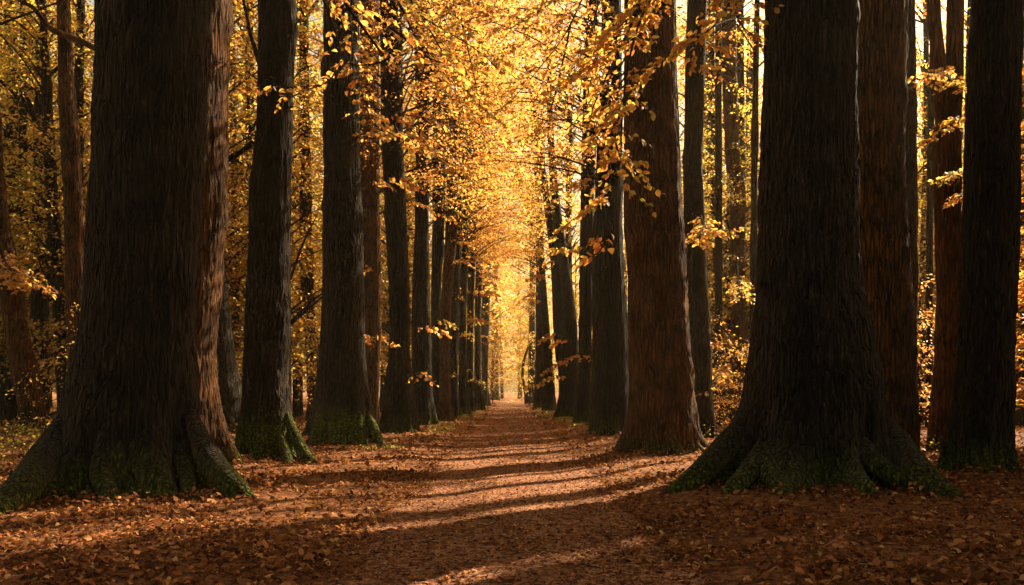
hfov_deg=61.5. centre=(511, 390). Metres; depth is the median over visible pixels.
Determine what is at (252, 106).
forest tree
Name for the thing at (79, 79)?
beech tree
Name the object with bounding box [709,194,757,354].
forest tree
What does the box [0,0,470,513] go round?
beech tree
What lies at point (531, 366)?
beech sapling
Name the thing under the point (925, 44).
beech tree
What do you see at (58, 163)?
forest tree
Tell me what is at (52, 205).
beech tree
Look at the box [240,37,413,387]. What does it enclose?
forest tree
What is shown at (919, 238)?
forest tree
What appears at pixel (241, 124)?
forest tree
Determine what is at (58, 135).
forest tree
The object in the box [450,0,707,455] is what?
beech tree
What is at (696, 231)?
beech tree
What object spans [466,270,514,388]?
forest tree
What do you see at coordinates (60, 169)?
forest tree
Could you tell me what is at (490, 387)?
beech sapling
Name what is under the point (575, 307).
forest tree
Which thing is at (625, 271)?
forest tree
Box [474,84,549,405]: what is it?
beech tree
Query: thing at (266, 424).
beech tree
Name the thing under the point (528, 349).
forest tree
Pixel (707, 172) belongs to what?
forest tree
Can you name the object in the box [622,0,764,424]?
beech tree
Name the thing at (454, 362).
beech tree
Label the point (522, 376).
crooked tree
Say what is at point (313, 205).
forest tree
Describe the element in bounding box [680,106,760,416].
forest tree
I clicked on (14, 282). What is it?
beech tree
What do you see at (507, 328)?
distant woodland
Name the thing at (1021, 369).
forest tree
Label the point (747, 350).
beech sapling
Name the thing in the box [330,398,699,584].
path
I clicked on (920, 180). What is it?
forest tree
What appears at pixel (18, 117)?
beech tree
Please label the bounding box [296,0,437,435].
beech tree
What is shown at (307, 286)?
beech tree
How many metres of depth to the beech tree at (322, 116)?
45.29 m
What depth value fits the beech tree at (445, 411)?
36.81 m
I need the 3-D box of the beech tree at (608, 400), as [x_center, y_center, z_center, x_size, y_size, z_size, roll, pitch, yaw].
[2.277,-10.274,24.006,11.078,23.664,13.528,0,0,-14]
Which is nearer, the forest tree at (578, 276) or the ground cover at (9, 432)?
the ground cover at (9, 432)
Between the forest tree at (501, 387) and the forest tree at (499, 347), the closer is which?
the forest tree at (499, 347)
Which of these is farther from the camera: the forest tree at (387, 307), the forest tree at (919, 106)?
the forest tree at (919, 106)
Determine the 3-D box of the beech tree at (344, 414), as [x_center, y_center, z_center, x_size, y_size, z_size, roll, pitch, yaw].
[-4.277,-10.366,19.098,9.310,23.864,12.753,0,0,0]
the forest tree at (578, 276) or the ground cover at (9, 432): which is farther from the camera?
the forest tree at (578, 276)
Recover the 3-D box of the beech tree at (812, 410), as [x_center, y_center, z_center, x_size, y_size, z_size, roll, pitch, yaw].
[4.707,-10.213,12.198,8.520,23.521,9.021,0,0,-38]
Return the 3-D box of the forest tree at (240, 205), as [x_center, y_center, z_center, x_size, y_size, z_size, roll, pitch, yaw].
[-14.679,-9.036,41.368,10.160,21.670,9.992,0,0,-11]
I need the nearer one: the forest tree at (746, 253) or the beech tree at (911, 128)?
the beech tree at (911, 128)
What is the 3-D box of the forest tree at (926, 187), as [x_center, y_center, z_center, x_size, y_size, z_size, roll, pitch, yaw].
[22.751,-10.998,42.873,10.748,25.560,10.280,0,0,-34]
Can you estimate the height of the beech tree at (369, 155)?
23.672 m
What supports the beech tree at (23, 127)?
on the ground at (747, 568)
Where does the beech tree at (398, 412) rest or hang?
on the ground at (747, 568)
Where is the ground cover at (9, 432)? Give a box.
[0,407,942,473]
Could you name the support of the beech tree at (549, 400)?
on the ground at (747, 568)
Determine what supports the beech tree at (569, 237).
on the ground at (747, 568)
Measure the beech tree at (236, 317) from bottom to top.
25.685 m
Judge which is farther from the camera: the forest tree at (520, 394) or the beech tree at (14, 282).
the forest tree at (520, 394)
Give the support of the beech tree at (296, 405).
on the ground at (747, 568)
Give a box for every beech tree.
[0,0,86,383]
[0,0,94,374]
[0,0,94,415]
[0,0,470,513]
[0,1,86,371]
[0,2,58,433]
[0,3,93,423]
[0,8,57,164]
[2,0,93,163]
[17,0,93,372]
[196,0,244,464]
[217,0,322,432]
[228,0,513,463]
[229,0,297,368]
[230,0,322,420]
[235,0,570,425]
[241,8,322,416]
[244,0,322,414]
[257,0,578,433]
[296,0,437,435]
[309,0,465,445]
[309,4,415,170]
[359,0,578,425]
[359,0,601,416]
[381,0,573,421]
[397,0,711,435]
[403,0,568,415]
[403,0,571,417]
[429,27,547,412]
[445,16,552,410]
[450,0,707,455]
[455,0,624,424]
[469,3,623,376]
[469,38,594,411]
[472,4,623,419]
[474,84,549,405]
[483,179,528,399]
[485,104,576,408]
[491,166,558,403]
[527,0,965,499]
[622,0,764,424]
[676,0,763,410]
[677,0,764,339]
[677,0,764,418]
[678,0,763,437]
[857,0,920,449]
[905,0,926,364]
[908,0,966,450]
[915,0,970,137]
[915,2,966,421]
[916,0,945,426]
[936,0,1023,472]
[1015,54,1023,425]
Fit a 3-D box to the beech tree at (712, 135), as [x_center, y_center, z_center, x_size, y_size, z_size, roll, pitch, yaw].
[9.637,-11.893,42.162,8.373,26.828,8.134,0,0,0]
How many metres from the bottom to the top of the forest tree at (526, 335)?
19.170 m
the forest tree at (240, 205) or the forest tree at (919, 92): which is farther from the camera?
the forest tree at (919, 92)
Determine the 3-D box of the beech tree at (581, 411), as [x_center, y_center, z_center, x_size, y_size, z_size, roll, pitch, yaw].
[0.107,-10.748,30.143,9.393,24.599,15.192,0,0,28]
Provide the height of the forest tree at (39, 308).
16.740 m
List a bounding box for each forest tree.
[0,0,94,412]
[0,0,94,421]
[0,30,93,385]
[1,12,93,372]
[18,1,93,348]
[50,41,93,348]
[224,0,322,379]
[224,0,323,377]
[225,0,323,371]
[225,0,388,402]
[225,10,312,375]
[226,15,316,376]
[229,58,322,376]
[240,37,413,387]
[241,116,322,380]
[292,178,382,383]
[311,68,472,412]
[314,67,474,378]
[379,108,487,389]
[381,68,487,387]
[466,266,504,377]
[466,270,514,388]
[474,285,509,388]
[475,217,529,398]
[488,280,514,386]
[489,243,556,397]
[507,282,555,378]
[510,276,558,388]
[514,290,557,387]
[549,145,627,339]
[550,192,627,376]
[550,235,592,389]
[553,245,578,388]
[623,0,763,248]
[623,132,723,303]
[623,167,725,352]
[623,217,627,297]
[678,5,761,419]
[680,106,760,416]
[681,0,725,363]
[681,36,759,361]
[682,47,763,274]
[703,26,748,240]
[706,125,759,351]
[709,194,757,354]
[915,16,965,391]
[916,52,965,195]
[917,97,964,379]
[917,105,964,364]
[917,123,963,379]
[917,145,934,389]
[945,7,1023,403]
[1015,82,1023,406]
[1015,166,1023,410]
[1016,61,1023,389]
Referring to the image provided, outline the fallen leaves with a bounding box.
[0,403,1023,584]
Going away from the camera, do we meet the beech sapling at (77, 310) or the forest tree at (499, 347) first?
the beech sapling at (77, 310)
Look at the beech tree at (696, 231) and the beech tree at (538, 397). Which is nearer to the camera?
the beech tree at (696, 231)
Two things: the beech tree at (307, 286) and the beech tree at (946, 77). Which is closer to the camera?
the beech tree at (946, 77)
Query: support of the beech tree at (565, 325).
on the ground at (747, 568)
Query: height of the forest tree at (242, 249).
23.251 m
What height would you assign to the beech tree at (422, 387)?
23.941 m
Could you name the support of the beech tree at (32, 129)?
on the ground at (747, 568)
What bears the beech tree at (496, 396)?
on the ground at (747, 568)
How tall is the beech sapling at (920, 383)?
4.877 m
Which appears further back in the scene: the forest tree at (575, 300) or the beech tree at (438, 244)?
the forest tree at (575, 300)
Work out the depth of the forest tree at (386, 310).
42.79 m
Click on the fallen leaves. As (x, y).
(183, 527)
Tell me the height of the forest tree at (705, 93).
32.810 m
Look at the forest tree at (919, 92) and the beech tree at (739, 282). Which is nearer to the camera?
the beech tree at (739, 282)
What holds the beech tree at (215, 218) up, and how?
on the ground at (747, 568)
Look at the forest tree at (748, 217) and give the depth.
45.81 m
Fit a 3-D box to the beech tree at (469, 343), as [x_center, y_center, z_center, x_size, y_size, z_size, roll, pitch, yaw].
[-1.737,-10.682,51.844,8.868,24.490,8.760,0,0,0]
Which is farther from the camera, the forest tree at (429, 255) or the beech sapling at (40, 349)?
the forest tree at (429, 255)
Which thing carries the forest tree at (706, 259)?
on the ground at (747, 568)
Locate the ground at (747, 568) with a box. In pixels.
[0,392,1023,584]
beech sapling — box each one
[3,299,81,440]
[30,287,66,412]
[291,305,320,405]
[481,334,523,403]
[500,331,557,403]
[710,314,747,426]
[714,340,748,422]
[917,273,935,421]
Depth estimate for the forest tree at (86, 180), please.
32.90 m
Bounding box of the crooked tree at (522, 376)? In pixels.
[500,236,576,403]
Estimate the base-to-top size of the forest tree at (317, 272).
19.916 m
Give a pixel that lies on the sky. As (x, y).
(943, 15)
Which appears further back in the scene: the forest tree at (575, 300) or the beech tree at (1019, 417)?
the forest tree at (575, 300)
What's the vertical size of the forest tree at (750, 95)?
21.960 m
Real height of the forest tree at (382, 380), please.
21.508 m
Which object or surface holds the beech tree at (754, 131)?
on the ground at (747, 568)
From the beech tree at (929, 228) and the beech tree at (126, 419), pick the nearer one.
the beech tree at (126, 419)
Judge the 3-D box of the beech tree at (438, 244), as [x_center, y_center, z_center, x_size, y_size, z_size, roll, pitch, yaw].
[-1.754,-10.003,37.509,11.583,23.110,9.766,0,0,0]
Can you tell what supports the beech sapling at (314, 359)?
on the ground at (747, 568)
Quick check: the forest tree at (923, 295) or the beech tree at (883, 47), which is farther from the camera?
the forest tree at (923, 295)
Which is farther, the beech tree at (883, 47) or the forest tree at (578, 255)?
the forest tree at (578, 255)
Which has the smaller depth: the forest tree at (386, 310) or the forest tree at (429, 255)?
the forest tree at (386, 310)
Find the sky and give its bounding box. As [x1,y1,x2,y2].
[18,0,966,391]
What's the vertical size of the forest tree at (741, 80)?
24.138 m
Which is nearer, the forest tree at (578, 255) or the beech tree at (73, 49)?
the beech tree at (73, 49)
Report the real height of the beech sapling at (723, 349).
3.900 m
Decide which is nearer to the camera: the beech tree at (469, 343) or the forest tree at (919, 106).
the beech tree at (469, 343)
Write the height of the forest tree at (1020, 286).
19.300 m
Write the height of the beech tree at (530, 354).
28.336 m
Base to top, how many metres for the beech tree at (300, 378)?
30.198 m
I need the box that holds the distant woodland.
[292,161,919,393]
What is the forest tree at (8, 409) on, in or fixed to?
on the ground at (747, 568)
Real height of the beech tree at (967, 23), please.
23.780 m
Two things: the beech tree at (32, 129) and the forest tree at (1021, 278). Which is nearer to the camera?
the forest tree at (1021, 278)
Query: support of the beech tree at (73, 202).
on the ground at (747, 568)
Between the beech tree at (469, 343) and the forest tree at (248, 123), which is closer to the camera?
the forest tree at (248, 123)
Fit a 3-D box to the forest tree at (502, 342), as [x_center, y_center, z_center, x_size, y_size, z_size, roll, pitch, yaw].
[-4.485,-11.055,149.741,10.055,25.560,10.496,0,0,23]
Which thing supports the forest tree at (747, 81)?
on the ground at (747, 568)
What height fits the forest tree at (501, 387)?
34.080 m
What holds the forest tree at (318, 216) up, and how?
on the ground at (747, 568)
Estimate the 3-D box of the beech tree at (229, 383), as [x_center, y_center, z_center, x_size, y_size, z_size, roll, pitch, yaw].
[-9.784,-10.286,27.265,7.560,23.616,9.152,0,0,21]
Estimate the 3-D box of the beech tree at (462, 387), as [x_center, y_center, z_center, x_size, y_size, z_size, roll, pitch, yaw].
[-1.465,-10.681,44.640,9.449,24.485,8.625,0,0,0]
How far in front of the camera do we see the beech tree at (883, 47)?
14.88 m
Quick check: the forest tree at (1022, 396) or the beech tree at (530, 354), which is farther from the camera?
the beech tree at (530, 354)
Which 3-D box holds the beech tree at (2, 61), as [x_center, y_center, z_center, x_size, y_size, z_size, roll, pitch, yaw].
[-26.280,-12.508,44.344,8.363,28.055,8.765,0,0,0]
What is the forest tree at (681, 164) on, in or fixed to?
on the ground at (747, 568)
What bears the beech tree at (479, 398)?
on the ground at (747, 568)
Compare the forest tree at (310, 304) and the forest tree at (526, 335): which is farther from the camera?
the forest tree at (526, 335)
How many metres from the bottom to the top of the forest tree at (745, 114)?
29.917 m
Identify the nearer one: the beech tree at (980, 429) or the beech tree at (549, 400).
the beech tree at (980, 429)
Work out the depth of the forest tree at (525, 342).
155.68 m
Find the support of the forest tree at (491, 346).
on the ground at (747, 568)

